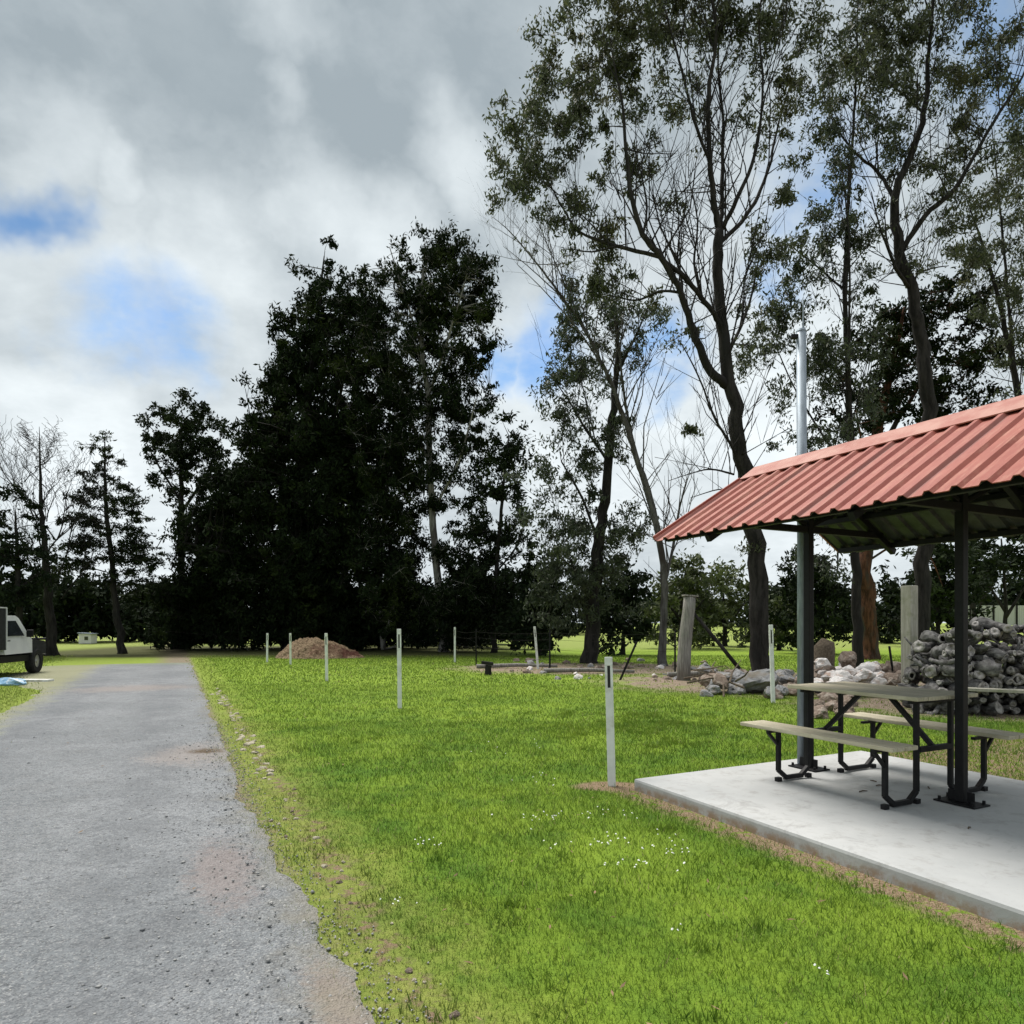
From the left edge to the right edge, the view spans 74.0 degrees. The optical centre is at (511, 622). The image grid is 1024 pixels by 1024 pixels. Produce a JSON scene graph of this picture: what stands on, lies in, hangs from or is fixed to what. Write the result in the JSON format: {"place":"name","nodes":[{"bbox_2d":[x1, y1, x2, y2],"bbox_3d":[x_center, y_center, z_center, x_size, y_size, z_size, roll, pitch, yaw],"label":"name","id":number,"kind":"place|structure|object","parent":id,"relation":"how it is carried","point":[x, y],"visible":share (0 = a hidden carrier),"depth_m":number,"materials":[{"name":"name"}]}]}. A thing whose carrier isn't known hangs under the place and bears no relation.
{"place":"outdoors","nodes":[
{"label":"outdoors","id":0,"kind":"place"},
{"bbox_2d":[0,663,440,1023],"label":"road","id":1,"kind":"structure","parent":0,"point":[142,702],"depth_m":3.81,"materials":[{"name":"grey gravel"}]},
{"bbox_2d":[0,623,1023,1023],"bbox_3d":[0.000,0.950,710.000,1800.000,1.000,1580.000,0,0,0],"label":"ground","id":2,"kind":"structure","parent":0,"point":[102,651],"depth_m":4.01,"materials":[{"name":"green plant"}]},
{"bbox_2d":[0,565,24,615],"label":"tree","id":3,"kind":"object","parent":2,"relation":"on","point":[11,611],"visible":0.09,"depth_m":50.06,"materials":[{"name":"green plant"}]},
{"bbox_2d":[0,677,26,685],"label":"crumpled tarp","id":4,"kind":"object","parent":2,"relation":"on","point":[6,681],"visible":0.8,"depth_m":15.69,"materials":[{"name":"blue plastic"}]},
{"bbox_2d":[0,607,46,672],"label":"parked ute","id":5,"kind":"object","parent":2,"relation":"on","point":[18,643],"visible":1,"depth_m":18.55,"materials":[{"name":"white paint"}]},
{"bbox_2d":[7,621,23,635],"bbox_3d":[-13.389,0.145,18.221,0.120,0.410,1.080,0,0,-14],"label":"side window","id":6,"kind":"structure","parent":5,"relation":"in","point":[13,629],"depth_m":18.23,"materials":[{"name":"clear glass"}]},
{"bbox_2d":[0,481,71,624],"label":"tree","id":7,"kind":"object","parent":2,"relation":"on","point":[18,591],"visible":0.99,"depth_m":27.87,"materials":[{"name":"green plant"}]},
{"bbox_2d":[1,571,78,641],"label":"tree","id":8,"kind":"object","parent":2,"relation":"on","point":[29,609],"visible":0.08,"depth_m":50.88,"materials":[{"name":"green plant"}]},
{"bbox_2d":[0,416,123,655],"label":"bare tree","id":9,"kind":"object","parent":2,"relation":"on","point":[51,635],"visible":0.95,"depth_m":30.02,"materials":[{"name":"brown plant"}]},
{"bbox_2d":[9,570,144,641],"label":"tree","id":10,"kind":"object","parent":2,"relation":"on","point":[90,609],"visible":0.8,"depth_m":49.01,"materials":[{"name":"green plant"}]},
{"bbox_2d":[78,632,98,643],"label":"white shed","id":11,"kind":"structure","parent":2,"relation":"on","point":[87,638],"depth_m":46.51,"materials":[{"name":"metal"}]},
{"bbox_2d":[33,429,170,653],"bbox_3d":[-19.377,-3.746,32.190,6.672,10.735,3.871,0,0,0],"label":"conifer tree","id":12,"kind":"object","parent":2,"relation":"on","point":[131,547],"visible":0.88,"depth_m":31.87,"materials":[{"name":"green plant"}]},
{"bbox_2d":[89,581,162,640],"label":"tree","id":13,"kind":"object","parent":2,"relation":"on","point":[142,600],"visible":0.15,"depth_m":53.05,"materials":[{"name":"green plant"}]},
{"bbox_2d":[132,597,209,649],"bbox_3d":[-18.669,-0.148,37.359,3.855,4.134,4.056,0,0,17],"label":"shrub","id":14,"kind":"object","parent":2,"relation":"on","point":[150,630],"visible":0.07,"depth_m":37.23,"materials":[{"name":"green plant"}]},
{"bbox_2d":[132,387,236,648],"bbox_3d":[-18.170,-5.761,38.111,5.516,14.812,4.750,0,0,0],"label":"tree","id":15,"kind":"object","parent":2,"relation":"on","point":[179,452],"visible":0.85,"depth_m":37.61,"materials":[{"name":"green plant"}]},
{"bbox_2d":[112,234,420,651],"bbox_3d":[-12.333,-9.297,35.993,15.241,22.305,12.671,0,0,0],"label":"cypress tree","id":16,"kind":"object","parent":2,"relation":"on","point":[306,561],"visible":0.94,"depth_m":34.50,"materials":[{"name":"green plant"}]},
{"bbox_2d":[275,637,363,658],"bbox_3d":[-8.018,1.036,28.500,3.878,0.896,2.600,0,0,0],"label":"mulch heap","id":17,"kind":"object","parent":2,"relation":"on","point":[309,648],"visible":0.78,"depth_m":27.77,"materials":[{"name":"brown wood"}]},
{"bbox_2d":[327,580,391,649],"bbox_3d":[-8.775,-0.433,37.619,4.473,4.797,4.316,0,0,0],"label":"shrub","id":18,"kind":"object","parent":2,"relation":"on","point":[358,587],"visible":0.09,"depth_m":37.05,"materials":[{"name":"green plant"}]},
{"bbox_2d":[397,629,401,707],"bbox_3d":[-1.914,0.892,11.551,0.070,1.581,0.040,-1,-1,-3],"label":"marker post","id":19,"kind":"object","parent":2,"relation":"on","point":[399,679],"visible":0.91,"depth_m":11.53,"materials":[{"name":"white paint"}]},
{"bbox_2d":[369,569,430,649],"bbox_3d":[-6.390,-0.856,38.652,4.434,5.584,4.357,0,0,16],"label":"shrub","id":20,"kind":"object","parent":2,"relation":"on","point":[393,637],"visible":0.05,"depth_m":38.16,"materials":[{"name":"green plant"}]},
{"bbox_2d":[313,212,512,651],"bbox_3d":[-4.797,-9.262,33.928,10.125,22.075,7.740,0,0,0],"label":"casuarina tree","id":21,"kind":"object","parent":2,"relation":"on","point":[426,297],"visible":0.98,"depth_m":33.27,"materials":[{"name":"green plant"}]},
{"bbox_2d":[430,409,540,652],"bbox_3d":[-1.141,-4.291,33.072,5.466,11.856,5.351,0,0,0],"label":"tree","id":22,"kind":"object","parent":2,"relation":"on","point":[505,461],"visible":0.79,"depth_m":32.72,"materials":[{"name":"green plant"}]},
{"bbox_2d":[468,590,547,649],"bbox_3d":[0.092,-0.321,37.312,5.167,4.405,3.357,0,0,0],"label":"shrub","id":23,"kind":"object","parent":2,"relation":"on","point":[488,640],"visible":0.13,"depth_m":36.77,"materials":[{"name":"green plant"}]},
{"bbox_2d":[476,663,556,667],"bbox_3d":[0.161,1.371,21.802,2.606,0.161,0.185,0,0,-6],"label":"fallen pole","id":24,"kind":"object","parent":2,"relation":"on","point":[512,665],"visible":0.84,"depth_m":21.79,"materials":[{"name":"wood"}]},
{"bbox_2d":[67,701,971,1023],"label":"fallen leaves","id":25,"kind":"object","parent":2,"relation":"on","point":[595,891],"visible":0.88,"depth_m":3.25,"materials":[{"name":"brown plant"}]},
{"bbox_2d":[494,546,578,656],"bbox_3d":[1.037,-0.798,30.231,4.270,5.076,3.974,0,0,-41],"label":"shrub","id":26,"kind":"object","parent":2,"relation":"on","point":[514,619],"visible":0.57,"depth_m":29.67,"materials":[{"name":"green plant"}]},
{"bbox_2d":[533,587,585,635],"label":"tree","id":27,"kind":"object","parent":2,"relation":"on","point":[577,631],"visible":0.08,"depth_m":69.83,"materials":[{"name":"green plant"}]},
{"bbox_2d":[467,135,702,665],"bbox_3d":[2.299,-7.771,22.698,8.620,18.787,4.808,0,0,0],"label":"gum tree","id":28,"kind":"object","parent":2,"relation":"on","point":[665,562],"visible":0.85,"depth_m":22.95,"materials":[{"name":"plant"}]},
{"bbox_2d":[544,668,634,672],"bbox_3d":[2.214,1.372,19.593,2.606,0.150,0.186,0,0,6],"label":"fallen pole","id":29,"kind":"object","parent":2,"relation":"on","point":[553,670],"visible":0.76,"depth_m":19.59,"materials":[{"name":"grey wood"}]},
{"bbox_2d":[500,255,679,663],"bbox_3d":[2.473,-5.936,24.465,6.169,15.303,5.465,0,0,-27],"label":"gum tree","id":30,"kind":"object","parent":2,"relation":"on","point":[589,602],"visible":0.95,"depth_m":24.25,"materials":[{"name":"green plant"}]},
{"bbox_2d":[380,741,828,974],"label":"daisies","id":31,"kind":"object","parent":2,"relation":"on","point":[605,862],"visible":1,"depth_m":4.28,"materials":[{"name":"white plant"}]},
{"bbox_2d":[604,657,615,786],"bbox_3d":[0.879,0.977,6.069,0.080,1.345,0.144,0,0,-18],"label":"marker post","id":32,"kind":"object","parent":2,"relation":"on","point":[610,735],"visible":0.87,"depth_m":6.06,"materials":[{"name":"white paint"}]},
{"bbox_2d":[567,584,658,632],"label":"tree","id":33,"kind":"object","parent":2,"relation":"on","point":[635,620],"visible":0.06,"depth_m":73.28,"materials":[{"name":"green plant"}]},
{"bbox_2d":[577,545,656,656],"bbox_3d":[4.765,-0.840,30.815,3.652,5.479,3.381,0,0,-25],"label":"shrub","id":34,"kind":"object","parent":2,"relation":"on","point":[627,598],"visible":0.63,"depth_m":30.62,"materials":[{"name":"green plant"}]},
{"bbox_2d":[480,0,854,670],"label":"gum tree","id":35,"kind":"object","parent":2,"relation":"on","point":[620,70],"visible":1,"depth_m":17.80,"materials":[{"name":"green plant"}]},
{"bbox_2d":[674,630,675,671],"bbox_3d":[4.623,0.847,19.241,0.052,1.307,0.035,0,0,-31],"label":"star picket","id":36,"kind":"object","parent":2,"relation":"on","point":[674,650],"visible":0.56,"depth_m":19.23,"materials":[{"name":"black metal"}]},
{"bbox_2d":[456,631,673,662],"bbox_3d":[0.773,0.725,21.583,8.874,0.857,1.554,0,0,41],"label":"wire fence","id":37,"kind":"object","parent":36,"relation":"attached to","point":[565,650],"visible":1,"depth_m":19.95,"materials":[{"name":"grey metal"}]},
{"bbox_2d":[635,548,734,648],"bbox_3d":[9.703,-1.290,38.186,5.379,5.836,5.689,0,0,19],"label":"shrub","id":38,"kind":"object","parent":2,"relation":"on","point":[689,582],"visible":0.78,"depth_m":37.68,"materials":[{"name":"green plant"}]},
{"bbox_2d":[698,673,714,687],"bbox_3d":[4.288,1.194,14.386,0.697,0.269,0.374,-17,10,45],"label":"rock","id":39,"kind":"object","parent":2,"relation":"on","point":[706,683],"visible":0.39,"depth_m":14.40,"materials":[{"name":"stone"}]},
{"bbox_2d":[709,672,735,684],"bbox_3d":[4.377,1.202,14.219,0.518,0.341,0.522,0,0,-32],"label":"rock","id":40,"kind":"object","parent":39,"relation":"on","point":[726,674],"visible":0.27,"depth_m":14.10,"materials":[{"name":"grey stone"}]},
{"bbox_2d":[712,672,728,689],"bbox_3d":[4.270,1.173,13.989,0.344,0.271,0.657,15,18,-1],"label":"rock","id":41,"kind":"object","parent":40,"relation":"on","point":[719,679],"visible":0.95,"depth_m":13.80,"materials":[{"name":"brown stone"}]},
{"bbox_2d":[677,594,741,680],"bbox_3d":[5.029,0.468,17.101,1.714,2.369,0.399,0,0,13],"label":"strainer post","id":42,"kind":"object","parent":2,"relation":"on","point":[689,614],"visible":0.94,"depth_m":17.08,"materials":[{"name":"grey wood"}]},
{"bbox_2d":[694,559,772,647],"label":"shrub","id":43,"kind":"object","parent":2,"relation":"on","point":[732,602],"visible":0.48,"depth_m":41.66,"materials":[{"name":"green plant"}]},
{"bbox_2d":[726,682,746,694],"bbox_3d":[4.663,1.407,13.982,0.388,0.332,0.665,3,-14,37],"label":"rock","id":44,"kind":"object","parent":2,"relation":"on","point":[732,689],"visible":0.67,"depth_m":13.75,"materials":[{"name":"grey stone"}]},
{"bbox_2d":[733,669,779,692],"bbox_3d":[5.003,1.220,14.031,0.832,0.517,1.138,3,-19,-33],"label":"boulder","id":45,"kind":"object","parent":2,"relation":"on","point":[756,681],"visible":0.69,"depth_m":13.79,"materials":[{"name":"grey stone"}]},
{"bbox_2d":[721,582,796,627],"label":"tree","id":46,"kind":"object","parent":2,"relation":"on","point":[773,591],"visible":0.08,"depth_m":75.44,"materials":[{"name":"green plant"}]},
{"bbox_2d":[768,625,774,702],"bbox_3d":[4.714,0.864,12.309,0.070,1.664,0.040,-1,-3,-1],"label":"marker post","id":47,"kind":"object","parent":2,"relation":"on","point":[771,659],"visible":0.91,"depth_m":12.30,"materials":[{"name":"white paint"}]},
{"bbox_2d":[768,595,796,650],"bbox_3d":[14.242,-0.041,36.110,2.416,3.387,3.029,0,0,22],"label":"shrub","id":48,"kind":"object","parent":2,"relation":"on","point":[777,633],"visible":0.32,"depth_m":35.71,"materials":[{"name":"green plant"}]},
{"bbox_2d":[768,548,852,650],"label":"tree","id":49,"kind":"object","parent":2,"relation":"on","point":[830,594],"visible":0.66,"depth_m":31.59,"materials":[{"name":"green plant"}]},
{"bbox_2d":[814,705,828,718],"bbox_3d":[4.708,1.417,10.412,0.344,0.316,0.376,0,0,3],"label":"rock","id":50,"kind":"object","parent":2,"relation":"on","point":[820,711],"visible":0.59,"depth_m":10.29,"materials":[{"name":"beige stone"}]},
{"bbox_2d":[729,0,914,667],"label":"gum tree","id":51,"kind":"object","parent":2,"relation":"on","point":[831,361],"visible":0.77,"depth_m":19.75,"materials":[{"name":"green plant"}]},
{"bbox_2d":[814,638,834,666],"bbox_3d":[7.130,0.956,15.681,0.579,1.211,0.549,0,0,12],"label":"boulder","id":52,"kind":"object","parent":2,"relation":"on","point":[824,648],"visible":0.46,"depth_m":15.51,"materials":[{"name":"stone"}]},
{"bbox_2d":[634,751,1023,931],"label":"concrete slab","id":53,"kind":"structure","parent":2,"relation":"on","point":[929,846],"depth_m":4.67,"materials":[{"name":"grey concrete"}]},
{"bbox_2d":[790,300,806,763],"bbox_3d":[2.728,-0.860,6.457,0.156,4.420,0.094,0,0,0],"label":"metal pole","id":54,"kind":"object","parent":53,"relation":"on","point":[799,336],"visible":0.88,"depth_m":6.42,"materials":[{"name":"metal"}]},
{"bbox_2d":[653,395,1023,809],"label":"picnic shelter","id":55,"kind":"object","parent":53,"relation":"on","point":[957,478],"visible":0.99,"depth_m":5.18,"materials":[{"name":"red metal"}]},
{"bbox_2d":[740,681,1023,809],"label":"picnic table","id":56,"kind":"object","parent":53,"relation":"on","point":[916,697],"visible":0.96,"depth_m":5.43,"materials":[{"name":"brown wood"}]},
{"bbox_2d":[794,573,883,629],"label":"tree","id":57,"kind":"object","parent":2,"relation":"on","point":[849,598],"visible":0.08,"depth_m":69.48,"materials":[{"name":"green plant"}]},
{"bbox_2d":[869,677,887,684],"bbox_3d":[7.114,1.177,13.215,0.318,0.277,0.276,6,15,1],"label":"rubble chunk","id":58,"kind":"object","parent":2,"relation":"on","point":[879,680],"visible":0.59,"depth_m":13.12,"materials":[{"name":"grey stone"}]},
{"bbox_2d":[854,668,875,682],"bbox_3d":[6.929,1.055,13.381,0.311,0.270,0.497,22,-29,-15],"label":"rubble chunk","id":59,"kind":"object","parent":58,"relation":"on","point":[864,674],"visible":0.86,"depth_m":13.25,"materials":[{"name":"grey stone"}]},
{"bbox_2d":[872,559,914,643],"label":"shrub","id":60,"kind":"object","parent":2,"relation":"on","point":[886,590],"visible":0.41,"depth_m":45.62,"materials":[{"name":"green plant"}]},
{"bbox_2d":[901,585,917,684],"bbox_3d":[7.365,0.430,12.585,0.210,2.240,0.200,-1,1,-24],"label":"timber post","id":61,"kind":"object","parent":2,"relation":"on","point":[909,612],"visible":0.51,"depth_m":12.51,"materials":[{"name":"grey wood"}]},
{"bbox_2d":[806,0,1023,670],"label":"gum tree","id":62,"kind":"object","parent":2,"relation":"on","point":[959,81],"visible":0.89,"depth_m":19.84,"materials":[{"name":"green plant"}]},
{"bbox_2d":[812,250,1018,659],"bbox_3d":[16.690,-6.143,27.049,8.326,15.778,5.898,0,0,-13],"label":"gum tree","id":63,"kind":"object","parent":2,"relation":"on","point":[898,319],"visible":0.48,"depth_m":26.65,"materials":[{"name":"green plant"}]},
{"bbox_2d":[880,541,995,643],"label":"tree","id":64,"kind":"object","parent":2,"relation":"on","point":[944,561],"visible":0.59,"depth_m":39.37,"materials":[{"name":"green plant"}]},
{"bbox_2d":[936,54,1023,407],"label":"gum tree","id":65,"kind":"object","parent":2,"relation":"on","point":[1013,292],"visible":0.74,"depth_m":21.99,"materials":[{"name":"green plant"}]},
{"bbox_2d":[950,537,1022,618],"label":"tree","id":66,"kind":"object","parent":2,"relation":"on","point":[973,604],"visible":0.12,"depth_m":57.33,"materials":[{"name":"green plant"}]},
{"bbox_2d":[980,701,1003,715],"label":"log","id":67,"kind":"object","parent":2,"relation":"on","point":[994,708],"visible":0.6,"depth_m":10.55,"materials":[{"name":"grey wood"}]},
{"bbox_2d":[968,534,1023,644],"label":"tree","id":68,"kind":"object","parent":2,"relation":"on","point":[1010,559],"visible":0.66,"depth_m":43.80,"materials":[{"name":"green plant"}]},
{"bbox_2d":[968,605,1023,625],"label":"sheet fence","id":69,"kind":"object","parent":2,"relation":"on","point":[1016,616],"visible":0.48,"depth_m":72.01,"materials":[{"name":"beige metal"}]},
{"bbox_2d":[987,569,1023,604],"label":"tree","id":70,"kind":"object","parent":2,"relation":"on","point":[1014,595],"visible":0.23,"depth_m":90.79,"materials":[{"name":"green plant"}]},
{"bbox_3d":[7.411,1.107,14.626,0.384,0.261,0.398,-6,-11,-16],"label":"rubble chunk","id":71,"kind":"object","parent":2,"relation":"on","visible":0},
{"bbox_2d":[838,651,856,667],"bbox_3d":[7.221,0.785,14.633,0.375,0.376,0.428,0,0,26],"label":"rubble chunk","id":72,"kind":"object","parent":71,"relation":"on","point":[846,658],"visible":0.98,"depth_m":14.52,"materials":[{"name":"brown stone"}]},
{"bbox_2d":[0,0,1023,623],"label":"sky","id":73,"kind":"structure","parent":0,"point":[162,162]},
{"bbox_2d":[968,687,1023,692],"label":"plank","id":74,"kind":"object","parent":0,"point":[1001,690],"visible":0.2,"depth_m":10.35,"materials":[{"name":"grey wood"}]},
{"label":"log","id":75,"kind":"object","parent":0,"visible":0},
{"bbox_2d":[947,682,954,690],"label":"log","id":76,"kind":"object","parent":75,"relation":"on","point":[951,687],"visible":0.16,"depth_m":10.78,"materials":[{"name":"grey wood"}]},
{"bbox_2d":[946,679,984,693],"bbox_3d":[7.261,0.998,10.812,0.464,0.245,0.558,0,0,-32],"label":"log","id":77,"kind":"object","parent":76,"relation":"on","point":[977,683],"visible":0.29,"depth_m":10.55,"materials":[{"name":"grey wood"}]},
{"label":"log","id":78,"kind":"object","parent":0,"visible":0},
{"bbox_2d":[989,692,1004,697],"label":"log","id":79,"kind":"object","parent":78,"relation":"on","point":[1000,695],"visible":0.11,"depth_m":10.80,"materials":[{"name":"grey wood"}]},
{"bbox_2d":[990,680,1002,687],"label":"log","id":80,"kind":"object","parent":79,"relation":"on","point":[999,683],"visible":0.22,"depth_m":10.69,"materials":[{"name":"grey wood"}]},
{"bbox_2d":[983,679,998,687],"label":"log","id":81,"kind":"object","parent":80,"relation":"on","point":[993,684],"visible":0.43,"depth_m":10.63,"materials":[{"name":"grey wood"}]},
{"bbox_2d":[973,670,985,680],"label":"log","id":82,"kind":"object","parent":81,"relation":"on","point":[978,675],"visible":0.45,"depth_m":10.61,"materials":[{"name":"grey wood"}]},
{"bbox_2d":[972,657,1001,677],"bbox_3d":[7.457,0.698,10.771,0.338,0.346,0.761,-23,4,-7],"label":"log","id":83,"kind":"object","parent":82,"relation":"on","point":[988,666],"visible":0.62,"depth_m":10.51,"materials":[{"name":"grey wood"}]},
{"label":"log","id":84,"kind":"object","parent":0,"visible":0},
{"bbox_2d":[934,670,969,680],"bbox_3d":[7.122,0.818,10.894,0.374,0.311,0.645,24,-11,10],"label":"log","id":85,"kind":"object","parent":84,"relation":"on","point":[939,677],"visible":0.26,"depth_m":11.08,"materials":[{"name":"grey wood"}]},
{"bbox_2d":[912,658,936,677],"bbox_3d":[6.779,0.736,11.160,0.353,0.336,0.515,0,0,32],"label":"log","id":86,"kind":"object","parent":85,"relation":"on","point":[928,671],"visible":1,"depth_m":10.96,"materials":[{"name":"grey wood"}]},
{"bbox_2d":[938,664,954,676],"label":"log","id":87,"kind":"object","parent":85,"relation":"on","point":[948,670],"visible":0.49,"depth_m":10.69,"materials":[{"name":"grey wood"}]},
{"bbox_2d":[938,655,953,659],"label":"log","id":88,"kind":"object","parent":87,"relation":"on","point":[942,657],"visible":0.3,"depth_m":10.94,"materials":[{"name":"grey wood"}]},
{"bbox_2d":[931,642,954,659],"bbox_3d":[7.082,0.396,11.029,0.391,0.370,0.554,-13,-5,8],"label":"log","id":89,"kind":"object","parent":88,"relation":"on","point":[949,648],"visible":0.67,"depth_m":11.04,"materials":[{"name":"grey wood"}]},
{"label":"log","id":90,"kind":"object","parent":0,"visible":0},
{"bbox_2d":[981,648,1007,660],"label":"log","id":91,"kind":"object","parent":90,"relation":"on","point":[997,654],"visible":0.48,"depth_m":10.62,"materials":[{"name":"grey wood"}]},
{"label":"log","id":92,"kind":"object","parent":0,"visible":0},
{"bbox_2d":[898,683,919,686],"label":"log","id":93,"kind":"object","parent":92,"relation":"on","point":[908,685],"visible":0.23,"depth_m":11.56,"materials":[{"name":"grey wood"}]},
{"bbox_2d":[902,674,922,683],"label":"log","id":94,"kind":"object","parent":93,"relation":"on","point":[917,679],"visible":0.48,"depth_m":11.70,"materials":[{"name":"grey wood"}]},
{"bbox_2d":[904,666,921,680],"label":"log","id":95,"kind":"object","parent":94,"relation":"on","point":[910,673],"visible":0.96,"depth_m":11.46,"materials":[{"name":"grey wood"}]},
{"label":"log","id":96,"kind":"object","parent":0,"visible":0},
{"bbox_2d":[915,650,936,659],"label":"log","id":97,"kind":"object","parent":96,"relation":"on","point":[928,655],"visible":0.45,"depth_m":11.51,"materials":[{"name":"grey wood"}]},
{"bbox_2d":[912,632,946,652],"bbox_3d":[7.049,0.385,11.391,0.663,0.482,0.243,0,0,-13],"label":"log","id":98,"kind":"object","parent":97,"relation":"on","point":[921,646],"visible":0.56,"depth_m":11.31,"materials":[{"name":"grey wood"}]},
{"bbox_2d":[920,630,945,643],"bbox_3d":[7.089,0.232,11.448,0.204,0.209,0.604,17,3,3],"label":"log","id":99,"kind":"object","parent":98,"relation":"on","point":[928,636],"visible":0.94,"depth_m":11.40,"materials":[{"name":"grey wood"}]},
{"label":"log","id":100,"kind":"object","parent":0,"visible":0},
{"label":"log","id":101,"kind":"object","parent":100,"relation":"on","visible":0},
{"bbox_2d":[969,616,1012,632],"bbox_3d":[7.797,0.024,11.059,0.218,0.235,0.717,-26,14,-6],"label":"log","id":102,"kind":"object","parent":101,"relation":"on","point":[986,623],"visible":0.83,"depth_m":11.04,"materials":[{"name":"grey wood"}]},
{"bbox_3d":[7.866,1.074,14.198,0.324,0.293,0.412,-2,13,45],"label":"rubble chunk","id":103,"kind":"object","parent":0,"visible":0},
{"bbox_2d":[882,661,900,672],"bbox_3d":[7.913,0.972,14.109,0.399,0.382,0.388,0,0,38],"label":"rubble chunk","id":104,"kind":"object","parent":103,"relation":"on","point":[887,667],"visible":0.58,"depth_m":14.01,"materials":[{"name":"stone"}]},
{"bbox_2d":[855,661,881,672],"bbox_3d":[7.444,0.950,14.215,0.582,0.263,0.385,-1,16,-5],"label":"rubble chunk","id":105,"kind":"object","parent":104,"relation":"on","point":[872,667],"visible":0.66,"depth_m":14.10,"materials":[{"name":"grey stone"}]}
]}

